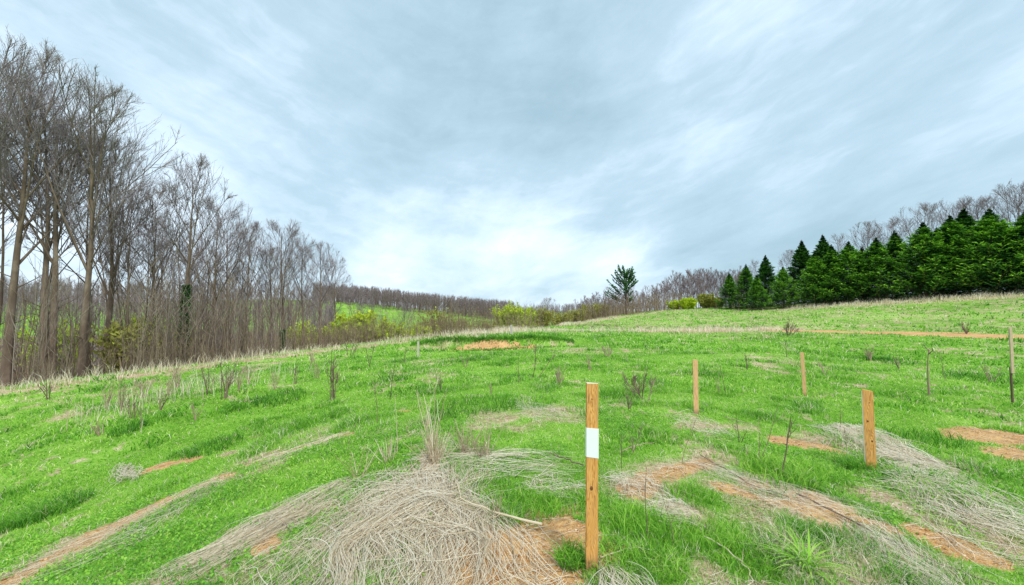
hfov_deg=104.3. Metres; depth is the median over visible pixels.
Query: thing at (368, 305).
bare tree
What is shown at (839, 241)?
bare tree
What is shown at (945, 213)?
bare tree
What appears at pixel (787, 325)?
bare shrub
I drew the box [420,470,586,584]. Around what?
matted stalks
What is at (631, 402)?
bare shrub
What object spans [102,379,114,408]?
bare weed
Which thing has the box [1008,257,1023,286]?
conifer
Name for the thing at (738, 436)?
bare weed
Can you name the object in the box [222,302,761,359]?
undergrowth
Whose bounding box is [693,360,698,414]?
survey stake
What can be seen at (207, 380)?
bare weed
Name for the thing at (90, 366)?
bare tree
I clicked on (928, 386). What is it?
bare sapling
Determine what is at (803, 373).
survey stake
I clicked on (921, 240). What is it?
conifer
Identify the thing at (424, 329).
leafy bush
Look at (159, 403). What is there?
bare sapling
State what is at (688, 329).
edge grass
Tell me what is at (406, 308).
bare tree
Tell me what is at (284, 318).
sapling
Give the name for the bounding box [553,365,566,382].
bare shrub
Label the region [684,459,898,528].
matted stalks
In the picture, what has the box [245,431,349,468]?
matted stalks
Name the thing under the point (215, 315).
sapling
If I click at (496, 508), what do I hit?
stalk clump
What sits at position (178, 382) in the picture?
bare shrub
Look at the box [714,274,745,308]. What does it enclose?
conifer
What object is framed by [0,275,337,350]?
hillside woods
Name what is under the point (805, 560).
leafy clump
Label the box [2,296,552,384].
undergrowth
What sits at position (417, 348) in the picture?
marker peg
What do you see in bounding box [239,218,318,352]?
bare tree
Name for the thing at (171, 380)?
bare weed
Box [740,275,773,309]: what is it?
conifer
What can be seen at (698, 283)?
bare tree
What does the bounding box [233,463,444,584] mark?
matted stalks
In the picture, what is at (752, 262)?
bare tree
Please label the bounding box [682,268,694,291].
bare tree
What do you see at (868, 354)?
bare shrub
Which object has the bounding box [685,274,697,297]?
bare tree
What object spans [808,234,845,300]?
conifer
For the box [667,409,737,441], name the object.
dead litter
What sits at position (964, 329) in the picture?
bare weed
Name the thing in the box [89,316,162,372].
leafy bush
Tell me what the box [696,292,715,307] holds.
leafy bush
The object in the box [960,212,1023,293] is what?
conifer
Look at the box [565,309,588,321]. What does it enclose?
leafy bush
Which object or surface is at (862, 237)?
bare tree
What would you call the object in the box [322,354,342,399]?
bare sapling
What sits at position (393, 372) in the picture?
bare sapling
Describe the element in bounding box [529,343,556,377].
bare sapling
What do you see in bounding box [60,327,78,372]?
sapling
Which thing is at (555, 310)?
distant woods
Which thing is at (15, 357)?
sapling
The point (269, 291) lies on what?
bare tree
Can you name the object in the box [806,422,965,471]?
matted stalks
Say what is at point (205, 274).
bare tree
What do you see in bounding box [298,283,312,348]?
bare tree
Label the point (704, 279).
bare tree
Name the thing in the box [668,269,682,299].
bare tree
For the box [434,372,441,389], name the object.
bare weed
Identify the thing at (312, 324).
sapling
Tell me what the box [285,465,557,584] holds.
matted stalks
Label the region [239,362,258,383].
bare shrub
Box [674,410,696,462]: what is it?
bare sapling
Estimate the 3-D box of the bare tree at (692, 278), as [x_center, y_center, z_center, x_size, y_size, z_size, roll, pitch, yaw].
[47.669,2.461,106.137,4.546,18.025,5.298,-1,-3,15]
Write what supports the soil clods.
on the ground at (666, 323)
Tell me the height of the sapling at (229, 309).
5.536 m
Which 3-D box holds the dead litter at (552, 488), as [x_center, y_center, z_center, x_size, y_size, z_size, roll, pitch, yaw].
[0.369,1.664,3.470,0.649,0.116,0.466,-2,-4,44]
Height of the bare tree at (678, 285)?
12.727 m
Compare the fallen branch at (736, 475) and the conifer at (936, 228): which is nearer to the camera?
the fallen branch at (736, 475)
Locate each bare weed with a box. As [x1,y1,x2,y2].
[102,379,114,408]
[123,393,139,419]
[155,370,177,396]
[198,364,216,394]
[236,366,246,391]
[269,372,279,389]
[291,358,299,383]
[312,362,318,378]
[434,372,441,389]
[585,355,591,370]
[629,425,642,452]
[732,416,746,444]
[818,361,828,374]
[842,428,849,453]
[892,354,899,368]
[961,322,970,333]
[980,358,1001,381]
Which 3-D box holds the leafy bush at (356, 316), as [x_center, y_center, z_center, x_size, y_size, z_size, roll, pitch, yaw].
[-13.100,3.228,34.028,5.706,3.637,4.583,-1,-3,15]
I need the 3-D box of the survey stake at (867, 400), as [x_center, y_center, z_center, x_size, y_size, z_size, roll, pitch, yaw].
[3.694,1.486,4.117,0.089,0.958,0.039,-2,-3,29]
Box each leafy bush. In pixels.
[4,316,101,377]
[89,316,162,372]
[95,313,176,363]
[285,318,324,348]
[322,310,390,343]
[382,322,413,338]
[410,323,441,335]
[416,306,463,333]
[453,318,486,332]
[489,300,534,326]
[518,305,537,327]
[532,305,555,326]
[551,310,575,325]
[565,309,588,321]
[573,301,615,319]
[666,299,679,309]
[678,295,697,308]
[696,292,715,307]
[712,297,723,307]
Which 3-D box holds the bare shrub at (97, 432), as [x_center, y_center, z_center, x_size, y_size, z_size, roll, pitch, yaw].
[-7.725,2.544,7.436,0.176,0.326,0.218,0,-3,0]
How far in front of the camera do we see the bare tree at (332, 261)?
35.08 m
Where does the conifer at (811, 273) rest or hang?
on the ground at (666, 323)
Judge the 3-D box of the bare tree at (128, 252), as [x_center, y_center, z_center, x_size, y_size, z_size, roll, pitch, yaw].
[-20.254,-0.452,20.992,3.055,11.187,3.542,0,-3,-2]
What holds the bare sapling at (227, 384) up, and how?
on the ground at (666, 323)
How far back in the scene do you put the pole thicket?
19.34 m
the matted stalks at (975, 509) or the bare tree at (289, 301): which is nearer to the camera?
the matted stalks at (975, 509)
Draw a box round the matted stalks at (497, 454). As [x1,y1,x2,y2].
[402,443,581,484]
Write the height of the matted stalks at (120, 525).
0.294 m
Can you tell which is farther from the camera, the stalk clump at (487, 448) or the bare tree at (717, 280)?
the bare tree at (717, 280)
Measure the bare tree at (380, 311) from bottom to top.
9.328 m
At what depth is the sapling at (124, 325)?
20.20 m
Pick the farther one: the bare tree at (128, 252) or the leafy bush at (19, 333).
the leafy bush at (19, 333)
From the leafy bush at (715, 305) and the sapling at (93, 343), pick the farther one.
the leafy bush at (715, 305)
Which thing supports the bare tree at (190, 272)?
on the ground at (666, 323)
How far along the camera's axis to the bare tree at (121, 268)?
35.48 m
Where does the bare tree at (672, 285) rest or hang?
on the ground at (666, 323)
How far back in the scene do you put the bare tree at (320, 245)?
33.14 m
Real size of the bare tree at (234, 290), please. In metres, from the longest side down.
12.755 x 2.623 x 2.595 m
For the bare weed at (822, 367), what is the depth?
10.48 m
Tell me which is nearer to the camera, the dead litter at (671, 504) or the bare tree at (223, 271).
the dead litter at (671, 504)
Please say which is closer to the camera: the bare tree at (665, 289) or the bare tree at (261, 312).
the bare tree at (261, 312)
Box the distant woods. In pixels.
[490,302,622,324]
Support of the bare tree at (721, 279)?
on the ground at (666, 323)
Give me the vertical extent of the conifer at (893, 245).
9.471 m
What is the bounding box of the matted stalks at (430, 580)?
[312,457,493,584]
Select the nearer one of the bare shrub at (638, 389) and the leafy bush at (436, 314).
the bare shrub at (638, 389)
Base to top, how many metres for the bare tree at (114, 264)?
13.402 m
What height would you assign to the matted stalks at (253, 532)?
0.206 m
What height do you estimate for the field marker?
1.430 m
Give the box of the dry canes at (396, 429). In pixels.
[395,399,397,452]
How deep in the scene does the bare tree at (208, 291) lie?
30.38 m
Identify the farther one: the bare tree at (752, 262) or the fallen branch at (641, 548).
the bare tree at (752, 262)
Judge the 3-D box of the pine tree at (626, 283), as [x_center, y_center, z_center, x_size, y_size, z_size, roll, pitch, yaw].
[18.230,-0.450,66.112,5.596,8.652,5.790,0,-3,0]
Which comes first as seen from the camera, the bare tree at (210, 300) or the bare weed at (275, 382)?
the bare weed at (275, 382)
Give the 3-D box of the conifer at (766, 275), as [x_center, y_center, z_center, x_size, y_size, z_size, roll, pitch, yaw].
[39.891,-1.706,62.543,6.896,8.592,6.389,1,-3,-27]
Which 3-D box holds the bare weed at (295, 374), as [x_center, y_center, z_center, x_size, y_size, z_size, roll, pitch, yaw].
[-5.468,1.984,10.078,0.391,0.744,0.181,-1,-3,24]
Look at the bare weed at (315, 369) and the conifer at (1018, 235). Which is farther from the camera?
the conifer at (1018, 235)
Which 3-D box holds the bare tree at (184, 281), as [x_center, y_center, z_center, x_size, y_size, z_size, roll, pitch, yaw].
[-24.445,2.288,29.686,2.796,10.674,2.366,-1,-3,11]
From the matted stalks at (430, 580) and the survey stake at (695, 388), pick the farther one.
the survey stake at (695, 388)
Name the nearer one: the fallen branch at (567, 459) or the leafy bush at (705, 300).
the fallen branch at (567, 459)
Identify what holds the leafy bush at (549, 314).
on the ground at (666, 323)
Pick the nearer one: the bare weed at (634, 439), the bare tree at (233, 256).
the bare weed at (634, 439)
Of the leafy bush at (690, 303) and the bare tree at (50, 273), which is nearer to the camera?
the bare tree at (50, 273)
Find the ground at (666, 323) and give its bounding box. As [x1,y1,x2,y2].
[0,289,1023,584]
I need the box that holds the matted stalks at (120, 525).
[1,476,227,584]
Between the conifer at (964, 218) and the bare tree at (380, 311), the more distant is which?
the bare tree at (380, 311)
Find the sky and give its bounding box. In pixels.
[0,0,1023,310]
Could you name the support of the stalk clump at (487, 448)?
on the ground at (666, 323)
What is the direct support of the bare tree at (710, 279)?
on the ground at (666, 323)
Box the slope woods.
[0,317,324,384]
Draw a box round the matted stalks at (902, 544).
[839,515,964,584]
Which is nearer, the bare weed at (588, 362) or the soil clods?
the soil clods
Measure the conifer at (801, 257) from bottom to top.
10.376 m
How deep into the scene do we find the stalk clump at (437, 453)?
4.18 m
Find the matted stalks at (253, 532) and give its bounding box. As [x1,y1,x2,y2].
[148,469,380,584]
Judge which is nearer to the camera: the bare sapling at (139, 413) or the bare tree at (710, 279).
the bare sapling at (139, 413)
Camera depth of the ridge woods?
247.26 m
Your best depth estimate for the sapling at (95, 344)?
22.21 m
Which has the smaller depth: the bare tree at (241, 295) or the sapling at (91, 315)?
the sapling at (91, 315)
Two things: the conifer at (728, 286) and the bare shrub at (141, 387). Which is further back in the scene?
the conifer at (728, 286)
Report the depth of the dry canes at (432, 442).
4.21 m
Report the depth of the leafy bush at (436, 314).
55.18 m
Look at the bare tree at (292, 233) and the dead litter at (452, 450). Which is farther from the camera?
the bare tree at (292, 233)
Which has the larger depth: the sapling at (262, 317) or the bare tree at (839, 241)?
the bare tree at (839, 241)
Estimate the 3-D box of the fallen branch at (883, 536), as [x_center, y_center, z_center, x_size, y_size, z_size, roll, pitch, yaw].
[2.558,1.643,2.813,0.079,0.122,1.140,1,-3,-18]
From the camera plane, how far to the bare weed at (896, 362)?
11.47 m
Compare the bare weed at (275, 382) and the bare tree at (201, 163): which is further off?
the bare tree at (201, 163)
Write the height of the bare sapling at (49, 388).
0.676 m
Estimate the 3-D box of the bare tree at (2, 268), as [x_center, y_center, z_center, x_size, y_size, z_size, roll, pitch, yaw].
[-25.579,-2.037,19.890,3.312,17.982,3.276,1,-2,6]
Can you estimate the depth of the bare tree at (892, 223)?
68.24 m
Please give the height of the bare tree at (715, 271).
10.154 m
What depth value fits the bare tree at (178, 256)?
25.39 m
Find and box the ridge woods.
[312,282,514,318]
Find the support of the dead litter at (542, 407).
on the ground at (666, 323)
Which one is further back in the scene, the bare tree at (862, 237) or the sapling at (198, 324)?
the bare tree at (862, 237)
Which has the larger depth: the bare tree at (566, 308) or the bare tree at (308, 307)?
the bare tree at (566, 308)
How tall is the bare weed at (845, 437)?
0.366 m
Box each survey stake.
[585,382,598,571]
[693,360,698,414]
[800,352,806,396]
[861,389,876,470]
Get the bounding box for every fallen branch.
[455,481,541,524]
[550,452,583,464]
[600,547,692,580]
[700,454,787,496]
[704,536,753,580]
[796,493,994,583]
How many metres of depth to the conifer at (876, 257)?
49.38 m
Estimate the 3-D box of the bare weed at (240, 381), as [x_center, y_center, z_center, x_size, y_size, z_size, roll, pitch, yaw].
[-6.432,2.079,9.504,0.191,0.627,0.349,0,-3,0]
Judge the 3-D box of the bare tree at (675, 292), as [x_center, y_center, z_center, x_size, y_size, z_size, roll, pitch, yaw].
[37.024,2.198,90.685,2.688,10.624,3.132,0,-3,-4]
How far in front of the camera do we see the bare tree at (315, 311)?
54.82 m
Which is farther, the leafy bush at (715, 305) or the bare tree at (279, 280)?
the leafy bush at (715, 305)
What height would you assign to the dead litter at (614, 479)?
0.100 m
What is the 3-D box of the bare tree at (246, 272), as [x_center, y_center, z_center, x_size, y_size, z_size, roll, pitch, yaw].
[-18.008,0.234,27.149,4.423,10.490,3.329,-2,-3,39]
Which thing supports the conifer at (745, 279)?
on the ground at (666, 323)
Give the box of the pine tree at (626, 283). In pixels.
[605,265,638,313]
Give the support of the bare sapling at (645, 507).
on the ground at (666, 323)
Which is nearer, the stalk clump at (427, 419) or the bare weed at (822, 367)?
the stalk clump at (427, 419)
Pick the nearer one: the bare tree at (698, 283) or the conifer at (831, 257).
the conifer at (831, 257)
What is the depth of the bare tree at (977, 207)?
58.58 m
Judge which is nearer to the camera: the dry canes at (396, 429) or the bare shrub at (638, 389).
the dry canes at (396, 429)
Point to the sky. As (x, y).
(521, 151)
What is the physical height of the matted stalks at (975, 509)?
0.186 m
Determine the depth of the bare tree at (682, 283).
91.22 m
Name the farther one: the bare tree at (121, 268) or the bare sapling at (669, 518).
the bare tree at (121, 268)
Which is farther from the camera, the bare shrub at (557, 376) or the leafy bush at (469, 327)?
the leafy bush at (469, 327)
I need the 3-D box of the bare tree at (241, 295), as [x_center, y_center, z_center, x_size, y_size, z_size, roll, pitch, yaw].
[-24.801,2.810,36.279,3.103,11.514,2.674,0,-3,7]
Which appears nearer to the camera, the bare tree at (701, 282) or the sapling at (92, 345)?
the sapling at (92, 345)
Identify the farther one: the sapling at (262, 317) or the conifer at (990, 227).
the conifer at (990, 227)
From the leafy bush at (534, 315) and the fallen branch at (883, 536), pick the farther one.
the leafy bush at (534, 315)
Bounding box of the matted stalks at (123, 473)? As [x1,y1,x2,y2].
[105,462,157,490]
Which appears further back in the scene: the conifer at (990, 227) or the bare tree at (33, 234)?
the conifer at (990, 227)
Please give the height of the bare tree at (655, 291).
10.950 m
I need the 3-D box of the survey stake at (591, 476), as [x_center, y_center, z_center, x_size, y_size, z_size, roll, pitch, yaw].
[0.482,1.165,2.405,0.076,1.233,0.026,1,-3,-6]
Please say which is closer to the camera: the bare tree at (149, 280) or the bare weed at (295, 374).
the bare weed at (295, 374)
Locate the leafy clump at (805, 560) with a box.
[747,523,869,584]
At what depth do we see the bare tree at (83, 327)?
17.82 m
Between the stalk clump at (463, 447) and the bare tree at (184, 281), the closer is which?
the stalk clump at (463, 447)
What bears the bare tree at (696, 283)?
on the ground at (666, 323)
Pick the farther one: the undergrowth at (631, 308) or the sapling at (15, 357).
the undergrowth at (631, 308)
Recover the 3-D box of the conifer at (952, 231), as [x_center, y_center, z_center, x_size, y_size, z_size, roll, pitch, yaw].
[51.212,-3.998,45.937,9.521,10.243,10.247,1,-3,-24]
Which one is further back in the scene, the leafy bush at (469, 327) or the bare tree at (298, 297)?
the leafy bush at (469, 327)
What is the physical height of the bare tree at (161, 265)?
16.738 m
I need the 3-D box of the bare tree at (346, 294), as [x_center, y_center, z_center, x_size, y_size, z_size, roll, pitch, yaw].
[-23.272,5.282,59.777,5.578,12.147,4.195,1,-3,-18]
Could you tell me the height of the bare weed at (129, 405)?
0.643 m
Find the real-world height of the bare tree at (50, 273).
16.874 m
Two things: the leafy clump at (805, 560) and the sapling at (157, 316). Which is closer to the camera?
the leafy clump at (805, 560)
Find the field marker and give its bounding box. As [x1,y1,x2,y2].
[1008,328,1014,402]
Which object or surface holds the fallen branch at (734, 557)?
on the ground at (666, 323)
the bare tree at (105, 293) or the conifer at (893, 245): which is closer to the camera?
the bare tree at (105, 293)
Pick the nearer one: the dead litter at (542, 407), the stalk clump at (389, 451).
the stalk clump at (389, 451)
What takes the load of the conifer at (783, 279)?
on the ground at (666, 323)
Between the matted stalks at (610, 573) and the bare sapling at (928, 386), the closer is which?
the matted stalks at (610, 573)
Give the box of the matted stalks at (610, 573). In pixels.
[588,558,658,584]
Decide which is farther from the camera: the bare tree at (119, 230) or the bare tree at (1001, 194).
the bare tree at (1001, 194)
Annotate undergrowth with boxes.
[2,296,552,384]
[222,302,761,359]
[574,289,923,321]
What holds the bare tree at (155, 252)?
on the ground at (666, 323)
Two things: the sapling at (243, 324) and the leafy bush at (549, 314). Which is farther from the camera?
the leafy bush at (549, 314)
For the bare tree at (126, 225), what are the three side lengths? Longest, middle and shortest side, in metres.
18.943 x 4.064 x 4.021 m
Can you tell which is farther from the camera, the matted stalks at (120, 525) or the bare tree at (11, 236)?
the bare tree at (11, 236)
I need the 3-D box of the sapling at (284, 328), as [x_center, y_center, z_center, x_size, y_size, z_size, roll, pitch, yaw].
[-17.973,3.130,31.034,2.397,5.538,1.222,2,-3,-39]
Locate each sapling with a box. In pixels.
[0,288,44,385]
[0,336,33,379]
[38,377,55,399]
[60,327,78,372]
[62,278,100,376]
[86,301,121,372]
[86,309,100,374]
[91,308,103,368]
[107,283,147,372]
[112,375,136,414]
[136,398,141,426]
[139,290,171,357]
[152,389,169,410]
[189,401,202,420]
[192,292,209,355]
[209,282,226,354]
[216,276,246,356]
[216,360,244,399]
[239,303,251,346]
[248,295,275,343]
[268,307,296,349]
[272,290,293,350]
[289,294,299,347]
[297,297,316,341]
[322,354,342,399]
[370,378,379,422]
[386,350,401,396]
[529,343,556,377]
[620,434,623,468]
[643,467,648,541]
[662,495,680,542]
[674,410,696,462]
[756,409,786,461]
[780,417,798,476]
[924,345,932,394]
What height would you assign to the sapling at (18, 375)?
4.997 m
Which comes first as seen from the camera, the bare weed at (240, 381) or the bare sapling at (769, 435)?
the bare sapling at (769, 435)
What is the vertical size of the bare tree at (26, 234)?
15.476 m
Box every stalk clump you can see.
[335,445,379,477]
[367,436,398,462]
[403,422,458,464]
[419,410,433,425]
[445,420,483,454]
[465,423,501,459]
[485,489,508,524]
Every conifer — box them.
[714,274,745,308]
[727,264,768,308]
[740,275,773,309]
[748,255,784,306]
[764,267,802,307]
[782,240,825,303]
[788,251,843,305]
[798,244,868,304]
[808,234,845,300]
[813,241,894,302]
[840,247,883,300]
[842,238,920,301]
[868,230,938,297]
[881,222,978,299]
[899,215,1020,295]
[904,227,981,296]
[912,207,1023,292]
[938,208,1023,293]
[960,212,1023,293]
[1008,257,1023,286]
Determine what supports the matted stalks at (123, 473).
on the ground at (666, 323)
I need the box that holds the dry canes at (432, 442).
[417,374,446,463]
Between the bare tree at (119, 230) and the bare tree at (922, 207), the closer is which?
the bare tree at (119, 230)
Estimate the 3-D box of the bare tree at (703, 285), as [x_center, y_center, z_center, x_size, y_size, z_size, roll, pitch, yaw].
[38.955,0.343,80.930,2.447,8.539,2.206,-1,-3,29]
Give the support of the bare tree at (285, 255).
on the ground at (666, 323)
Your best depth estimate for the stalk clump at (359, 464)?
4.04 m
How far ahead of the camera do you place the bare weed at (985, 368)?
9.23 m
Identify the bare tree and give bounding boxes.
[0,26,89,225]
[0,32,113,387]
[0,53,186,378]
[0,76,124,380]
[0,88,49,324]
[0,140,43,269]
[1,109,124,362]
[11,109,73,363]
[21,113,114,382]
[32,144,134,376]
[33,121,194,374]
[73,204,120,335]
[83,221,130,323]
[88,182,175,325]
[95,217,138,319]
[96,169,152,374]
[96,179,155,366]
[100,223,184,315]
[105,181,199,334]
[131,219,187,315]
[145,150,236,364]
[156,196,266,361]
[160,220,197,320]
[162,253,207,339]
[163,238,214,312]
[181,250,238,337]
[192,213,252,343]
[192,248,224,319]
[199,281,224,321]
[216,265,250,354]
[223,220,278,357]
[226,260,245,346]
[229,268,260,350]
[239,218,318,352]
[245,245,302,343]
[251,299,269,353]
[262,267,279,346]
[265,263,292,309]
[277,279,297,348]
[283,237,318,347]
[287,275,310,349]
[292,241,345,346]
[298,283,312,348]
[310,291,330,325]
[321,256,352,322]
[328,302,342,324]
[339,289,373,315]
[358,292,375,314]
[375,304,388,321]
[393,301,416,328]
[541,298,555,310]
[561,303,572,313]
[640,285,652,305]
[651,284,660,302]
[660,281,670,301]
[667,275,678,299]
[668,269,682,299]
[668,282,679,298]
[673,272,686,299]
[673,273,684,297]
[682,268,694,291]
[683,275,697,297]
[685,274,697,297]
[686,269,696,294]
[693,270,703,307]
[694,271,706,296]
[695,272,706,293]
[697,274,709,293]
[698,268,710,291]
[706,269,715,293]
[709,270,718,297]
[712,269,722,295]
[718,270,726,296]
[748,260,761,278]
[776,249,795,281]
[828,233,854,254]
[844,221,888,250]
[857,217,913,286]
[889,201,978,240]
[917,194,1007,231]
[950,194,1012,224]
[969,178,1023,226]
[987,183,1023,226]
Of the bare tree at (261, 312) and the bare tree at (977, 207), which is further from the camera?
the bare tree at (977, 207)
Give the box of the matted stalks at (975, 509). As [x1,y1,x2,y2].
[831,462,1023,584]
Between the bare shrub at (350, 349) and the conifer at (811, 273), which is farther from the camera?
the conifer at (811, 273)
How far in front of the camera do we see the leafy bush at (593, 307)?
84.77 m
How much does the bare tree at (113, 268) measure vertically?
14.121 m
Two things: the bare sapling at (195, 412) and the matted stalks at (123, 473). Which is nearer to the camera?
the matted stalks at (123, 473)
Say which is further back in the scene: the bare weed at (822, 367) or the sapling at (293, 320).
the sapling at (293, 320)
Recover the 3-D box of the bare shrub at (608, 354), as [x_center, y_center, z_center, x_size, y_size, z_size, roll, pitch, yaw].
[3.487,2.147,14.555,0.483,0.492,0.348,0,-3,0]
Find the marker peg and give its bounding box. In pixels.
[417,341,418,356]
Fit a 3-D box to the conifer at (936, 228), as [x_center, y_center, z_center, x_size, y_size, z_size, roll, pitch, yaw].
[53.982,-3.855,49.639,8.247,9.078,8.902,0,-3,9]
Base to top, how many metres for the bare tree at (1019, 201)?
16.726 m
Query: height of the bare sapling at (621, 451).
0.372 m
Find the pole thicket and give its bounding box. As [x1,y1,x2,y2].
[0,222,320,387]
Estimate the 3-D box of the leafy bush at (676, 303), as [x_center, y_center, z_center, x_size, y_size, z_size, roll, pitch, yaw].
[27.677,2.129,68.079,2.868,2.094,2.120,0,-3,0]
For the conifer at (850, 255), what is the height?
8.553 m
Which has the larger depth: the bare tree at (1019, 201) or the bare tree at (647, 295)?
the bare tree at (647, 295)
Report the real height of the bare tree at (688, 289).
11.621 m
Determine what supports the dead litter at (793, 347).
on the ground at (666, 323)
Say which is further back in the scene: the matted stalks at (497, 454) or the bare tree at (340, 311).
the bare tree at (340, 311)
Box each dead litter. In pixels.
[413,433,484,469]
[510,393,571,424]
[514,471,585,501]
[601,470,702,508]
[639,497,706,532]
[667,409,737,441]
[777,340,813,353]
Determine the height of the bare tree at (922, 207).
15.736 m
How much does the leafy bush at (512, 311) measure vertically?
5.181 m
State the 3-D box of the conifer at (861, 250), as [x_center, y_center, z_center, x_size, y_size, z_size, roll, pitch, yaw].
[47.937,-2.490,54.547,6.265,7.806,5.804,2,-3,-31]
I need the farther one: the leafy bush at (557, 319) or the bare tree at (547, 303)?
the bare tree at (547, 303)
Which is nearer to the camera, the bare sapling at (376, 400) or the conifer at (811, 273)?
the bare sapling at (376, 400)
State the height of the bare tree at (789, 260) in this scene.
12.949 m
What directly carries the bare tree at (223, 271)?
on the ground at (666, 323)
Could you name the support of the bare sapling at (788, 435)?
on the ground at (666, 323)
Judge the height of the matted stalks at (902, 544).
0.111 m
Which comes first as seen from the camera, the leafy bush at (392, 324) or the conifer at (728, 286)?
the leafy bush at (392, 324)
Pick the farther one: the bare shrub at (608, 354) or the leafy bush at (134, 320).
the leafy bush at (134, 320)
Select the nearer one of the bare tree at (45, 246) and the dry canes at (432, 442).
the dry canes at (432, 442)
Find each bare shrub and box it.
[90,420,103,435]
[131,376,156,397]
[171,366,185,387]
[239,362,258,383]
[343,340,357,355]
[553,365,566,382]
[600,345,612,356]
[619,368,658,400]
[625,389,635,408]
[784,322,800,334]
[862,345,874,360]
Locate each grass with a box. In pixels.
[0,288,1023,433]
[0,289,1023,584]
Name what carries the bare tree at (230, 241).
on the ground at (666, 323)
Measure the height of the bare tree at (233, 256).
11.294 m
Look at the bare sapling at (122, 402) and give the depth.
8.73 m
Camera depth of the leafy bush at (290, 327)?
43.80 m
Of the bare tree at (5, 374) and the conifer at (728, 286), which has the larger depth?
the conifer at (728, 286)
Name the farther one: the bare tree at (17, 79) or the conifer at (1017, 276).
the conifer at (1017, 276)
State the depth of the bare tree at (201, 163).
21.51 m
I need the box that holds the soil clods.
[1,410,1023,584]
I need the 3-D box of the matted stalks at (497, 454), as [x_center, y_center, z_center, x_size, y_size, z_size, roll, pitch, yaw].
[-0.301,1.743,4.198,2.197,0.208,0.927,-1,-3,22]
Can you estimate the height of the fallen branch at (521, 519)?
0.090 m
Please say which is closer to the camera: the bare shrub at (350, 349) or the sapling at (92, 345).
the bare shrub at (350, 349)
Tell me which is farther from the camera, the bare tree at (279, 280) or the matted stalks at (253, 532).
the bare tree at (279, 280)
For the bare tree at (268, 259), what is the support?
on the ground at (666, 323)
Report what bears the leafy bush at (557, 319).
on the ground at (666, 323)

